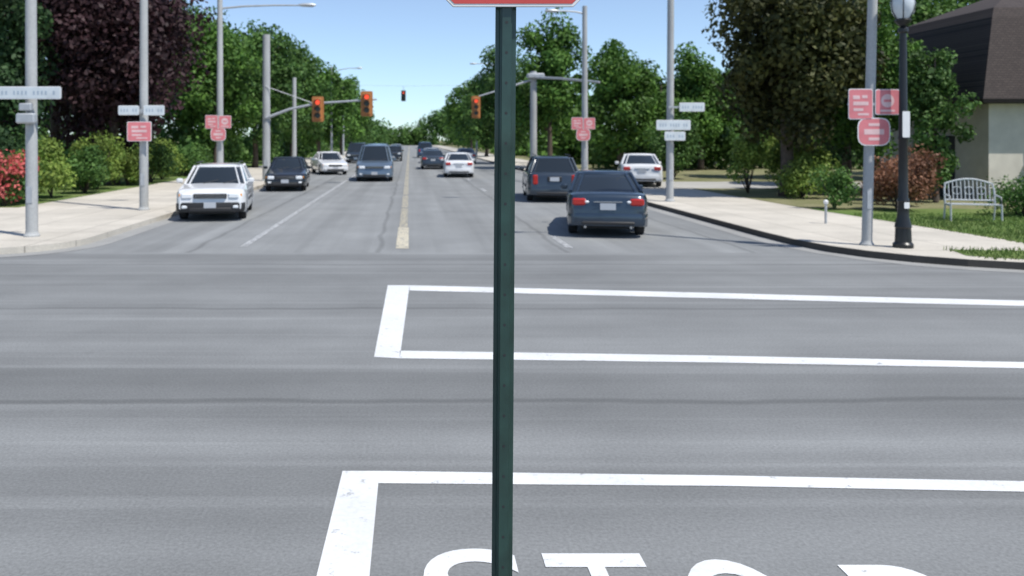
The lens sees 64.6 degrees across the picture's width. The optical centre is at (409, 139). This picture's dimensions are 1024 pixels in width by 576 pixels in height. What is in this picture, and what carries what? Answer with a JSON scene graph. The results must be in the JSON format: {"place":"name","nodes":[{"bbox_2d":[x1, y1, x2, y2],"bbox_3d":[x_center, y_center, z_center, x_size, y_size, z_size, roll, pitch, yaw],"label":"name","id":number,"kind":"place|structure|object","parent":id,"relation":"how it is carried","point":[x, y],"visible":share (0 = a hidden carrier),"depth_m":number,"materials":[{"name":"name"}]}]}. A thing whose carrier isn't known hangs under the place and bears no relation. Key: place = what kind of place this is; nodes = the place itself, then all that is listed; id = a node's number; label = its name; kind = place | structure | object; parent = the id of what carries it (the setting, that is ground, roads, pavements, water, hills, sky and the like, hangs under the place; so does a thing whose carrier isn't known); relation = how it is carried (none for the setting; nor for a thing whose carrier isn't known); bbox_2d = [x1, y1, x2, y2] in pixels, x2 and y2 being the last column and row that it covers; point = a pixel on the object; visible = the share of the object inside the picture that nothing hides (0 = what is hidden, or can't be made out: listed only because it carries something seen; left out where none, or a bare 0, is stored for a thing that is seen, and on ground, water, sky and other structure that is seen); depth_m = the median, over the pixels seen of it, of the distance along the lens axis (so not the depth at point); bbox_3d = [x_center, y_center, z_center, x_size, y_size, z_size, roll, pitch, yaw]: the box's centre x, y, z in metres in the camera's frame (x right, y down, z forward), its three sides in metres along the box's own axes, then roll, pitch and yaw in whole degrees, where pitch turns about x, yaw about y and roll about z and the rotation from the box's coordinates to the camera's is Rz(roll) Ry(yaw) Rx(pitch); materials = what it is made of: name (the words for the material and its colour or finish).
{"place":"outdoors","nodes":[
{"label":"outdoors","id":0,"kind":"place"},
{"bbox_2d":[0,151,346,253],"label":"sidewalk","id":1,"kind":"structure","parent":0,"point":[74,222],"depth_m":21.65,"materials":[{"name":"concrete"}]},
{"bbox_2d":[23,0,40,236],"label":"utility pole","id":2,"kind":"object","parent":1,"relation":"on","point":[31,180],"visible":0.95,"depth_m":17.10,"materials":[{"name":"metal"}]},
{"bbox_2d":[0,86,61,123],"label":"street name sign","id":3,"kind":"object","parent":2,"relation":"attached to","point":[30,92],"visible":1,"depth_m":16.93,"materials":[{"name":"metal"}]},
{"bbox_2d":[138,0,149,209],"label":"utility pole","id":4,"kind":"object","parent":1,"relation":"on","point":[143,182],"visible":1,"depth_m":23.60,"materials":[{"name":"metal"}]},
{"bbox_2d":[127,122,151,140],"bbox_3d":[-7.920,-0.250,23.508,0.720,0.580,0.153,0,0,0],"label":"traffic sign","id":5,"kind":"object","parent":4,"relation":"attached to","point":[139,131],"visible":1,"depth_m":23.43,"materials":[{"name":"metal"}]},
{"bbox_2d":[118,105,164,114],"bbox_3d":[-7.860,-0.870,23.508,1.360,0.300,0.153,0,0,0],"label":"street name sign","id":6,"kind":"object","parent":4,"relation":"attached to","point":[145,110],"visible":1,"depth_m":23.43,"materials":[{"name":"metal"}]},
{"bbox_2d":[165,13,262,162],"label":"maple tree","id":7,"kind":"object","parent":1,"relation":"on","point":[203,100],"visible":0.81,"depth_m":49.02,"materials":[{"name":"green plant"}]},
{"bbox_2d":[261,34,269,180],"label":"utility pole","id":8,"kind":"object","parent":1,"relation":"on","point":[266,109],"visible":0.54,"depth_m":40.33,"materials":[{"name":"metal"}]},
{"bbox_2d":[265,86,376,121],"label":"traffic signal","id":9,"kind":"object","parent":8,"relation":"attached to","point":[318,102],"visible":1,"depth_m":40.14,"materials":[{"name":"metal"}]},
{"bbox_2d":[216,0,315,162],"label":"street light pole","id":10,"kind":"object","parent":1,"relation":"on","point":[219,144],"visible":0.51,"depth_m":36.59,"materials":[{"name":"metal"}]},
{"bbox_2d":[205,115,230,140],"bbox_3d":[-8.700,-0.546,36.436,1.180,1.168,0.156,0,0,0],"label":"traffic sign","id":11,"kind":"object","parent":10,"relation":"attached to","point":[216,124],"visible":1,"depth_m":36.36,"materials":[{"name":"metal"}]},
{"bbox_2d":[231,18,303,167],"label":"maple tree","id":12,"kind":"object","parent":1,"relation":"on","point":[280,80],"visible":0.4,"depth_m":59.55,"materials":[{"name":"green plant"}]},
{"bbox_2d":[292,77,296,155],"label":"utility pole","id":13,"kind":"object","parent":1,"relation":"on","point":[294,147],"visible":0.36,"depth_m":55.38,"materials":[{"name":"metal"}]},
{"bbox_2d":[262,33,335,155],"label":"maple tree","id":14,"kind":"object","parent":1,"relation":"on","point":[310,88],"visible":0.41,"depth_m":69.44,"materials":[{"name":"green plant"}]},
{"bbox_2d":[299,52,358,151],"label":"maple tree","id":15,"kind":"object","parent":1,"relation":"on","point":[342,115],"visible":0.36,"depth_m":85.13,"materials":[{"name":"green plant"}]},
{"bbox_2d":[330,66,361,150],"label":"street light pole","id":16,"kind":"object","parent":1,"relation":"on","point":[331,140],"visible":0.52,"depth_m":84.94,"materials":[{"name":"metal"}]},
{"bbox_2d":[328,74,369,154],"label":"maple tree","id":17,"kind":"object","parent":1,"relation":"on","point":[359,119],"visible":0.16,"depth_m":110.67,"materials":[{"name":"green plant"}]},
{"bbox_2d":[344,95,374,143],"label":"maple tree","id":18,"kind":"object","parent":1,"relation":"on","point":[366,127],"visible":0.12,"depth_m":149.25,"materials":[{"name":"green plant"}]},
{"bbox_2d":[342,85,477,155],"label":"traffic signal","id":19,"kind":"object","parent":1,"relation":"on","point":[403,94],"visible":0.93,"depth_m":104.92,"materials":[{"name":"metal"}]},
{"bbox_2d":[0,144,346,206],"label":"lawn","id":20,"kind":"structure","parent":0,"point":[60,194],"depth_m":32.69,"materials":[{"name":"green plant"}]},
{"bbox_2d":[0,128,22,158],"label":"shrub","id":21,"kind":"object","parent":20,"relation":"on","point":[11,145],"visible":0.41,"depth_m":28.30,"materials":[{"name":"green plant"}]},
{"bbox_2d":[0,149,44,205],"bbox_3d":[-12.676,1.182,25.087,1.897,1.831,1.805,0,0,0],"label":"flowering shrub","id":22,"kind":"object","parent":20,"relation":"on","point":[14,168],"visible":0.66,"depth_m":24.82,"materials":[{"name":"red plant"}]},
{"bbox_2d":[1,126,54,156],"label":"shrub","id":23,"kind":"object","parent":20,"relation":"on","point":[21,140],"visible":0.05,"depth_m":30.82,"materials":[{"name":"green plant"}]},
{"bbox_2d":[0,0,63,136],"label":"dark green tree","id":24,"kind":"object","parent":20,"relation":"on","point":[12,45],"visible":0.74,"depth_m":31.90,"materials":[{"name":"green plant"}]},
{"bbox_2d":[6,148,58,201],"bbox_3d":[-12.875,1.188,26.477,1.954,1.822,2.202,0,0,0],"label":"shrub","id":25,"kind":"object","parent":20,"relation":"on","point":[44,181],"visible":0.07,"depth_m":26.86,"materials":[{"name":"green plant"}]},
{"bbox_2d":[0,0,95,149],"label":"plum tree","id":26,"kind":"object","parent":20,"relation":"on","point":[54,115],"visible":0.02,"depth_m":39.95,"materials":[{"name":"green plant"}]},
{"bbox_2d":[38,134,77,197],"bbox_3d":[-12.934,0.935,28.534,1.863,2.322,1.977,0,0,-11],"label":"shrub","id":27,"kind":"object","parent":20,"relation":"on","point":[48,150],"visible":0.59,"depth_m":28.47,"materials":[{"name":"green plant"}]},
{"bbox_2d":[64,143,110,192],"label":"shrub","id":28,"kind":"object","parent":20,"relation":"on","point":[88,166],"visible":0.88,"depth_m":30.64,"materials":[{"name":"green plant"}]},
{"bbox_2d":[65,130,126,189],"bbox_3d":[-13.025,0.836,33.339,2.203,2.522,2.518,0,0,0],"label":"shrub","id":29,"kind":"object","parent":20,"relation":"on","point":[117,159],"visible":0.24,"depth_m":33.29,"materials":[{"name":"green plant"}]},
{"bbox_2d":[37,0,216,184],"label":"plum tree","id":30,"kind":"object","parent":20,"relation":"on","point":[106,82],"visible":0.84,"depth_m":35.37,"materials":[{"name":"purple plant"}]},
{"bbox_2d":[103,144,153,185],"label":"shrub","id":31,"kind":"object","parent":20,"relation":"on","point":[131,166],"visible":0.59,"depth_m":35.83,"materials":[{"name":"green plant"}]},
{"bbox_2d":[134,142,177,181],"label":"shrub","id":32,"kind":"object","parent":20,"relation":"on","point":[161,160],"visible":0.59,"depth_m":38.74,"materials":[{"name":"green plant"}]},
{"bbox_2d":[148,136,188,178],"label":"shrub","id":33,"kind":"object","parent":20,"relation":"on","point":[176,159],"visible":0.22,"depth_m":41.86,"materials":[{"name":"green plant"}]},
{"bbox_2d":[9,122,329,174],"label":"hedgerow","id":34,"kind":"object","parent":20,"relation":"on","point":[237,149],"visible":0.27,"depth_m":58.64,"materials":[{"name":"green plant"}]},
{"bbox_2d":[163,141,212,175],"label":"shrub","id":35,"kind":"object","parent":20,"relation":"on","point":[193,159],"visible":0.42,"depth_m":45.65,"materials":[{"name":"green plant"}]},
{"bbox_2d":[148,0,251,137],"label":"maple tree","id":36,"kind":"object","parent":20,"relation":"on","point":[196,9],"visible":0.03,"depth_m":55.11,"materials":[{"name":"green plant"}]},
{"bbox_2d":[59,145,810,252],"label":"road","id":37,"kind":"structure","parent":0,"point":[451,214],"depth_m":20.35,"materials":[{"name":"grey asphalt"}]},
{"bbox_2d":[176,160,253,218],"bbox_3d":[-5.680,1.423,23.747,2.180,1.547,4.666,0,0,-8],"label":"white station wagon","id":38,"kind":"object","parent":37,"relation":"on","point":[216,188],"visible":1,"depth_m":22.04,"materials":[{"name":"paint"}]},
{"bbox_2d":[263,156,310,190],"bbox_3d":[-5.500,1.473,36.297,2.100,1.447,4.865,0,0,-5],"label":"dark car","id":39,"kind":"object","parent":37,"relation":"on","point":[288,171],"visible":1,"depth_m":34.66,"materials":[{"name":"black paint"}]},
{"bbox_2d":[241,174,355,245],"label":"lane line","id":40,"kind":"object","parent":37,"relation":"on","point":[249,242],"visible":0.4,"depth_m":22.38,"materials":[{"name":"white paint"}]},
{"bbox_2d":[310,151,348,174],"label":"white car","id":41,"kind":"object","parent":37,"relation":"on","point":[327,161],"visible":1,"depth_m":51.22,"materials":[{"name":"paint"}]},
{"bbox_2d":[344,143,365,162],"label":"dark van","id":42,"kind":"object","parent":37,"relation":"on","point":[353,151],"visible":0.5,"depth_m":76.50,"materials":[{"name":"paint"}]},
{"bbox_2d":[354,143,395,180],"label":"blue grey minivan","id":43,"kind":"object","parent":37,"relation":"on","point":[375,161],"visible":1,"depth_m":42.68,"materials":[{"name":"paint"}]},
{"bbox_2d":[389,145,403,160],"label":"dark car","id":44,"kind":"object","parent":37,"relation":"on","point":[396,151],"visible":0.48,"depth_m":83.34,"materials":[{"name":"black paint"}]},
{"bbox_2d":[396,227,408,247],"bbox_3d":[-0.150,2.196,18.150,0.260,0.001,3.900,0,0,0],"label":"line","id":45,"kind":"object","parent":37,"relation":"on","point":[403,238],"visible":1,"depth_m":17.84,"materials":[{"name":"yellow paint"}]},
{"bbox_2d":[399,149,408,226],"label":"line","id":46,"kind":"object","parent":37,"relation":"on","point":[404,218],"visible":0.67,"depth_m":28.11,"materials":[{"name":"yellow paint"}]},
{"bbox_2d":[416,142,431,157],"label":"dark van","id":47,"kind":"object","parent":37,"relation":"on","point":[421,146],"visible":0.48,"depth_m":97.74,"materials":[{"name":"blue paint"}]},
{"bbox_2d":[419,150,444,168],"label":"dark car","id":48,"kind":"object","parent":37,"relation":"on","point":[431,158],"visible":0.87,"depth_m":59.71,"materials":[{"name":"paint"}]},
{"bbox_2d":[441,152,473,176],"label":"white car","id":49,"kind":"object","parent":37,"relation":"on","point":[458,163],"visible":1,"depth_m":46.63,"materials":[{"name":"paint"}]},
{"bbox_2d":[457,148,475,163],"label":"silver car","id":50,"kind":"object","parent":37,"relation":"on","point":[471,152],"visible":0.38,"depth_m":73.71,"materials":[{"name":"paint"}]},
{"bbox_2d":[0,146,1023,272],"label":"gutter","id":51,"kind":"object","parent":37,"relation":"on","point":[117,237],"visible":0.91,"depth_m":16.97,"materials":[{"name":"concrete"}]},
{"bbox_2d":[467,179,572,247],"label":"lane line","id":52,"kind":"object","parent":37,"relation":"on","point":[563,243],"visible":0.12,"depth_m":17.31,"materials":[{"name":"white paint"}]},
{"bbox_2d":[519,154,578,200],"bbox_3d":[5.300,1.363,30.303,2.200,1.667,4.916,0,0,6],"label":"dark suv","id":53,"kind":"object","parent":37,"relation":"on","point":[546,175],"visible":0.76,"depth_m":28.15,"materials":[{"name":"paint"}]},
{"bbox_2d":[561,170,647,233],"bbox_3d":[4.881,1.473,20.203,2.100,1.447,4.866,0,0,11],"label":"blue sedan","id":54,"kind":"object","parent":37,"relation":"on","point":[612,199],"visible":1,"depth_m":18.00,"materials":[{"name":"paint"}]},
{"bbox_2d":[38,0,967,140],"label":"sky","id":55,"kind":"structure","parent":0,"point":[415,45],"materials":[{"name":"blue"}]},
{"bbox_2d":[0,253,1023,575],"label":"intersection road","id":56,"kind":"structure","parent":0,"point":[198,413],"depth_m":6.46,"materials":[{"name":"grey asphalt"}]},
{"bbox_2d":[446,0,579,575],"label":"stop sign","id":57,"kind":"object","parent":56,"relation":"on","point":[503,284],"visible":1,"depth_m":2.38,"materials":[{"name":"green metal"}]},
{"bbox_2d":[317,285,1023,575],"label":"crosswalk markings","id":58,"kind":"object","parent":56,"relation":"on","point":[347,549],"visible":1,"depth_m":5.22,"materials":[{"name":"white paint"}]},
{"bbox_2d":[424,549,925,575],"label":"stop road lettering","id":59,"kind":"object","parent":56,"relation":"on","point":[596,564],"visible":0.89,"depth_m":4.14,"materials":[{"name":"white paint"}]},
{"bbox_2d":[438,144,1014,208],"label":"dry lawn","id":60,"kind":"structure","parent":0,"point":[706,174],"depth_m":30.86,"materials":[{"name":"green plant"}]},
{"bbox_2d":[578,38,666,169],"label":"linden tree","id":61,"kind":"object","parent":60,"relation":"on","point":[622,77],"visible":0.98,"depth_m":49.78,"materials":[{"name":"green plant"}]},
{"bbox_2d":[636,60,702,170],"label":"linden tree","id":62,"kind":"object","parent":60,"relation":"on","point":[662,86],"visible":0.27,"depth_m":52.93,"materials":[{"name":"green plant"}]},
{"bbox_2d":[643,113,708,177],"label":"shrub","id":63,"kind":"object","parent":60,"relation":"on","point":[683,153],"visible":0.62,"depth_m":41.78,"materials":[{"name":"green plant"}]},
{"bbox_2d":[515,123,879,169],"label":"hedgerow","id":64,"kind":"object","parent":60,"relation":"on","point":[725,154],"visible":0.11,"depth_m":56.55,"materials":[{"name":"green plant"}]},
{"bbox_2d":[666,41,742,169],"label":"linden tree","id":65,"kind":"object","parent":60,"relation":"on","point":[700,78],"visible":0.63,"depth_m":54.03,"materials":[{"name":"green plant"}]},
{"bbox_2d":[726,137,768,192],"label":"shrub","id":66,"kind":"object","parent":60,"relation":"on","point":[746,154],"visible":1,"depth_m":30.86,"materials":[{"name":"green plant"}]},
{"bbox_2d":[741,105,827,150],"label":"maple tree","id":67,"kind":"object","parent":60,"relation":"on","point":[814,140],"depth_m":42.68,"materials":[{"name":"green plant"}]},
{"bbox_2d":[701,0,889,196],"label":"bronze maple tree","id":68,"kind":"object","parent":60,"relation":"on","point":[792,64],"visible":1,"depth_m":28.06,"materials":[{"name":"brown plant"}]},
{"bbox_2d":[759,130,831,183],"bbox_3d":[15.750,0.774,32.939,2.634,2.646,2.503,0,0,0],"label":"shrub","id":69,"kind":"object","parent":60,"relation":"on","point":[773,159],"visible":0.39,"depth_m":32.89,"materials":[{"name":"green plant"}]},
{"bbox_2d":[773,153,840,198],"bbox_3d":[14.014,1.284,28.580,2.189,1.639,2.133,0,0,0],"label":"shrub","id":70,"kind":"object","parent":60,"relation":"on","point":[793,183],"visible":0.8,"depth_m":28.05,"materials":[{"name":"green plant"}]},
{"bbox_2d":[799,6,892,184],"bbox_3d":[19.630,-2.179,35.663,4.993,8.637,4.364,0,0,-22],"label":"dark green tree","id":71,"kind":"object","parent":60,"relation":"on","point":[844,154],"visible":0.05,"depth_m":35.62,"materials":[{"name":"green plant"}]},
{"bbox_2d":[815,0,927,193],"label":"maple tree","id":72,"kind":"object","parent":60,"relation":"on","point":[890,74],"visible":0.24,"depth_m":29.19,"materials":[{"name":"green plant"}]},
{"bbox_2d":[874,155,930,204],"bbox_3d":[15.568,1.293,25.273,1.344,1.617,1.857,0,0,-39],"label":"rust shrub","id":73,"kind":"object","parent":60,"relation":"on","point":[879,163],"visible":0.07,"depth_m":25.37,"materials":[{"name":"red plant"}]},
{"bbox_2d":[878,0,977,154],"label":"maple tree","id":74,"kind":"object","parent":60,"relation":"on","point":[926,10],"visible":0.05,"depth_m":39.04,"materials":[{"name":"green plant"}]},
{"bbox_2d":[907,47,981,202],"bbox_3d":[17.402,-0.482,26.171,2.128,5.254,2.250,0,0,-41],"label":"tree","id":75,"kind":"object","parent":60,"relation":"on","point":[931,109],"visible":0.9,"depth_m":26.15,"materials":[{"name":"green plant"}]},
{"bbox_2d":[432,145,1023,261],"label":"sidewalk","id":76,"kind":"structure","parent":0,"point":[809,225],"depth_m":19.37,"materials":[{"name":"concrete"}]},
{"bbox_2d":[442,82,483,147],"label":"maple tree","id":77,"kind":"object","parent":76,"relation":"on","point":[453,108],"visible":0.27,"depth_m":139.05,"materials":[{"name":"green plant"}]},
{"bbox_2d":[454,74,494,156],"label":"maple tree","id":78,"kind":"object","parent":76,"relation":"on","point":[478,132],"visible":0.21,"depth_m":98.93,"materials":[{"name":"green plant"}]},
{"bbox_2d":[458,41,538,148],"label":"maple tree","id":79,"kind":"object","parent":76,"relation":"on","point":[486,85],"visible":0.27,"depth_m":73.40,"materials":[{"name":"green plant"}]},
{"bbox_2d":[530,71,536,156],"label":"utility pole","id":80,"kind":"object","parent":76,"relation":"on","point":[533,116],"visible":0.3,"depth_m":55.00,"materials":[{"name":"metal"}]},
{"bbox_2d":[472,73,599,117],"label":"traffic signal","id":81,"kind":"object","parent":80,"relation":"attached to","point":[476,101],"visible":0.96,"depth_m":54.68,"materials":[{"name":"metal"}]},
{"bbox_2d":[515,7,594,154],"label":"maple tree","id":82,"kind":"object","parent":76,"relation":"on","point":[554,59],"visible":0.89,"depth_m":59.04,"materials":[{"name":"green plant"}]},
{"bbox_2d":[545,6,587,169],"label":"street light pole","id":83,"kind":"object","parent":76,"relation":"on","point":[584,158],"visible":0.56,"depth_m":40.09,"materials":[{"name":"metal"}]},
{"bbox_2d":[571,117,594,140],"bbox_3d":[8.660,-0.546,39.946,1.180,1.168,0.156,0,0,0],"label":"traffic sign","id":84,"kind":"object","parent":83,"relation":"attached to","point":[581,126],"visible":1,"depth_m":39.87,"materials":[{"name":"metal"}]},
{"bbox_2d":[665,0,674,201],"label":"utility pole","id":85,"kind":"object","parent":76,"relation":"on","point":[670,115],"visible":0.97,"depth_m":26.91,"materials":[{"name":"metal"}]},
{"bbox_2d":[656,103,704,140],"bbox_3d":[9.055,-0.615,26.808,1.620,1.270,0.153,0,0,0],"label":"street name sign","id":86,"kind":"object","parent":85,"relation":"attached to","point":[677,124],"visible":1,"depth_m":26.73,"materials":[{"name":"metal"}]},
{"bbox_2d":[433,146,1023,269],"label":"kerb","id":87,"kind":"structure","parent":76,"relation":"on","point":[927,259],"depth_m":15.16,"materials":[{"name":"grey concrete"}]},
{"bbox_2d":[859,0,877,245],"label":"utility pole","id":88,"kind":"object","parent":76,"relation":"on","point":[868,172],"visible":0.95,"depth_m":15.68,"materials":[{"name":"metal"}]},
{"bbox_2d":[847,89,898,145],"bbox_3d":[9.050,-0.444,15.634,1.000,1.111,0.112,0,0,0],"label":"traffic sign","id":89,"kind":"object","parent":88,"relation":"attached to","point":[872,131],"visible":0.98,"depth_m":15.58,"materials":[{"name":"metal"}]},
{"bbox_2d":[890,0,915,248],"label":"street lamp","id":90,"kind":"object","parent":76,"relation":"on","point":[902,11],"visible":1,"depth_m":15.33,"materials":[{"name":"black metal"}]},
{"bbox_2d":[638,182,862,187],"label":"driveway","id":91,"kind":"structure","parent":0,"point":[717,185],"depth_m":36.17,"materials":[{"name":"concrete"}]},
{"bbox_2d":[615,153,662,185],"bbox_3d":[10.601,1.328,37.003,2.100,1.447,4.866,0,0,13],"label":"white car","id":92,"kind":"object","parent":91,"relation":"on","point":[645,167],"visible":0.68,"depth_m":34.83,"materials":[{"name":"paint"}]},
{"bbox_2d":[814,209,1023,259],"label":"lawn","id":93,"kind":"structure","parent":0,"point":[888,211],"depth_m":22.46,"materials":[{"name":"green plant"}]},
{"bbox_2d":[808,164,861,208],"bbox_3d":[12.669,1.404,23.881,1.348,1.382,1.346,0,0,0],"label":"shrub","id":94,"kind":"object","parent":93,"relation":"on","point":[836,186],"visible":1,"depth_m":23.77,"materials":[{"name":"green plant"}]},
{"bbox_2d":[858,143,946,209],"bbox_3d":[14.483,1.098,23.430,1.943,2.005,2.073,0,0,-34],"label":"rust shrub","id":95,"kind":"object","parent":93,"relation":"on","point":[920,180],"visible":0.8,"depth_m":23.07,"materials":[{"name":"brown plant"}]},
{"bbox_2d":[943,178,1002,220],"bbox_3d":[14.350,1.524,20.401,1.144,1.088,0.606,0,0,18],"label":"garden bench","id":96,"kind":"object","parent":93,"relation":"on","point":[950,204],"visible":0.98,"depth_m":20.55,"materials":[{"name":"grey paint"}]},
{"bbox_2d":[974,172,1023,215],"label":"hedge","id":97,"kind":"object","parent":93,"relation":"on","point":[1011,193],"visible":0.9,"depth_m":21.59,"materials":[{"name":"green plant"}]},
{"bbox_2d":[880,104,1023,201],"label":"walls","id":98,"kind":"structure","parent":0,"point":[994,148],"depth_m":26.80,"materials":[{"name":"beige paint"}]},
{"bbox_2d":[889,0,1023,105],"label":"roof","id":99,"kind":"structure","parent":98,"relation":"on","point":[984,39],"depth_m":27.28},
{"bbox_2d":[938,136,1023,197],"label":"windows","id":100,"kind":"structure","parent":98,"relation":"attached to","point":[951,147],"depth_m":28.57,"materials":[{"name":"black glass"}]},
{"label":"ground","id":101,"kind":"structure","parent":0,"visible":0},
{"bbox_2d":[0,10,391,157],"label":"distant trees","id":102,"kind":"object","parent":101,"relation":"on","point":[304,154],"visible":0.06,"depth_m":134.61,"materials":[{"name":"green plant"}]},
{"bbox_2d":[359,104,466,144],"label":"distant trees","id":103,"kind":"object","parent":101,"relation":"on","point":[416,135],"visible":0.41,"depth_m":324.22,"materials":[{"name":"green plant"}]},
{"bbox_2d":[441,67,860,167],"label":"distant trees","id":104,"kind":"object","parent":101,"relation":"on","point":[558,146],"visible":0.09,"depth_m":68.43,"materials":[{"name":"green plant"}]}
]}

